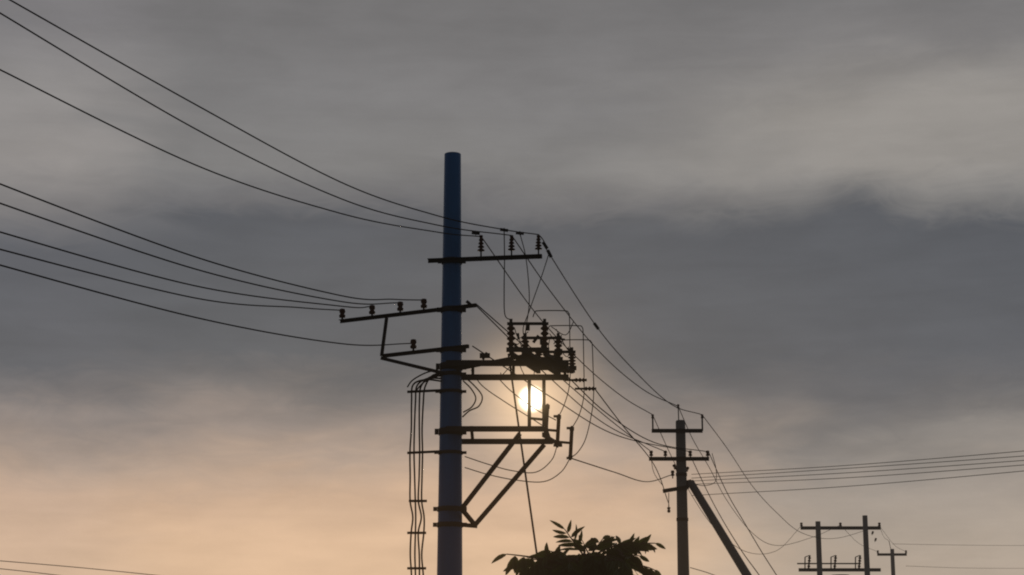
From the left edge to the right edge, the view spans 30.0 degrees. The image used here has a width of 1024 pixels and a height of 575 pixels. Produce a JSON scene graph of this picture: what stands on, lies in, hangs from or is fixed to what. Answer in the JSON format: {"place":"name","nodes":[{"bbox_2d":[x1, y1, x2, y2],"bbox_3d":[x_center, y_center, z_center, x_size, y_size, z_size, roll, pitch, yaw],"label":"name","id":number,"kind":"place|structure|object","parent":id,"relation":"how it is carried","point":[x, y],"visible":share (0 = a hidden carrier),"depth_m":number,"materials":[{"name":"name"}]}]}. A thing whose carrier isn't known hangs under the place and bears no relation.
{"place":"outdoors","nodes":[
{"label":"outdoors","id":0,"kind":"place"},
{"bbox_2d":[0,544,1023,574],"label":"distant lines","id":1,"kind":"object","parent":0,"point":[152,574],"visible":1,"depth_m":54.72,"materials":[{"name":"black metal"}]},
{"bbox_2d":[0,0,1023,574],"label":"sky","id":2,"kind":"structure","parent":0,"point":[800,223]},
{"label":"ground","id":3,"kind":"structure","parent":0,"visible":0},
{"bbox_2d":[339,152,595,574],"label":"utility pole","id":4,"kind":"object","parent":3,"relation":"on","point":[451,509],"visible":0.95,"depth_m":25.18,"materials":[{"name":"blue paint"}]},
{"bbox_2d":[0,183,420,345],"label":"lines","id":5,"kind":"object","parent":4,"relation":"attached to","point":[178,281],"visible":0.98,"depth_m":21.52,"materials":[{"name":"black metal"}]},
{"bbox_2d":[407,369,482,574],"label":"cables","id":6,"kind":"object","parent":4,"relation":"attached to","point":[434,377],"visible":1,"depth_m":24.94,"materials":[{"name":"black rubber"}]},
{"bbox_2d":[465,230,593,482],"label":"jumper wires","id":7,"kind":"object","parent":4,"relation":"attached to","point":[569,339],"visible":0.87,"depth_m":25.11,"materials":[{"name":"black metal"}]},
{"bbox_2d":[466,228,599,360],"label":"line clamps","id":8,"kind":"object","parent":4,"relation":"attached to","point":[550,256],"visible":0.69,"depth_m":25.78,"materials":[{"name":"metal"}]},
{"bbox_2d":[0,0,538,236],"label":"power lines","id":9,"kind":"object","parent":8,"relation":"attached to","point":[229,146],"visible":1,"depth_m":20.54,"materials":[{"name":"black metal"}]},
{"bbox_2d":[483,236,905,553],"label":"power lines","id":10,"kind":"object","parent":8,"relation":"attached to","point":[650,394],"visible":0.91,"depth_m":34.59,"materials":[{"name":"black metal"}]},
{"bbox_2d":[507,353,538,560],"bbox_3d":[0.576,5.258,21.646,0.039,10.091,4.852,3,-13,-15],"label":"stay wire","id":11,"kind":"object","parent":3,"relation":"on","point":[522,456],"visible":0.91,"depth_m":24.04,"materials":[{"name":"metal"}]},
{"bbox_2d":[491,520,665,574],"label":"ailanthus tree","id":12,"kind":"object","parent":3,"relation":"on","point":[619,558],"visible":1,"depth_m":11.82,"materials":[{"name":"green plant"}]},
{"bbox_2d":[649,404,751,574],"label":"utility pole","id":13,"kind":"object","parent":3,"relation":"on","point":[683,485],"visible":0.99,"depth_m":37.53,"materials":[{"name":"concrete"}]},
{"bbox_2d":[472,303,776,574],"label":"lines","id":14,"kind":"object","parent":13,"relation":"hanging from","point":[618,421],"visible":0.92,"depth_m":32.20,"materials":[{"name":"black metal"}]},
{"bbox_2d":[691,451,1023,495],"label":"power lines","id":15,"kind":"object","parent":13,"relation":"attached to","point":[865,471],"visible":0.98,"depth_m":33.93,"materials":[{"name":"black metal"}]},
{"bbox_2d":[797,515,880,574],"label":"transformer poles","id":16,"kind":"object","parent":3,"relation":"on","point":[820,570],"visible":1,"depth_m":87.93,"materials":[{"name":"black metal"}]},
{"bbox_2d":[877,542,906,574],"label":"utility pole","id":17,"kind":"object","parent":3,"relation":"on","point":[891,554],"visible":1,"depth_m":111.92,"materials":[{"name":"concrete"}]}
]}

